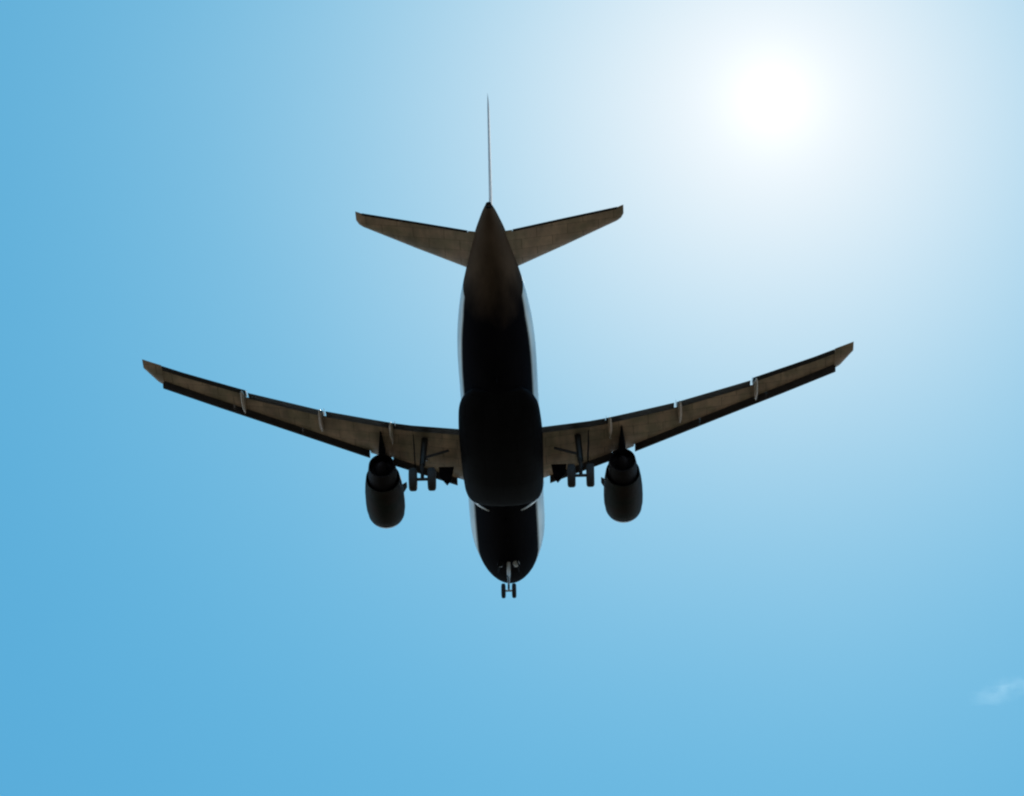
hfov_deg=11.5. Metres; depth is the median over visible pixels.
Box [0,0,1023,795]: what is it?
sky
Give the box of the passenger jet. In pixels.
[142,93,853,597]
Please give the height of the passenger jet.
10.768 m

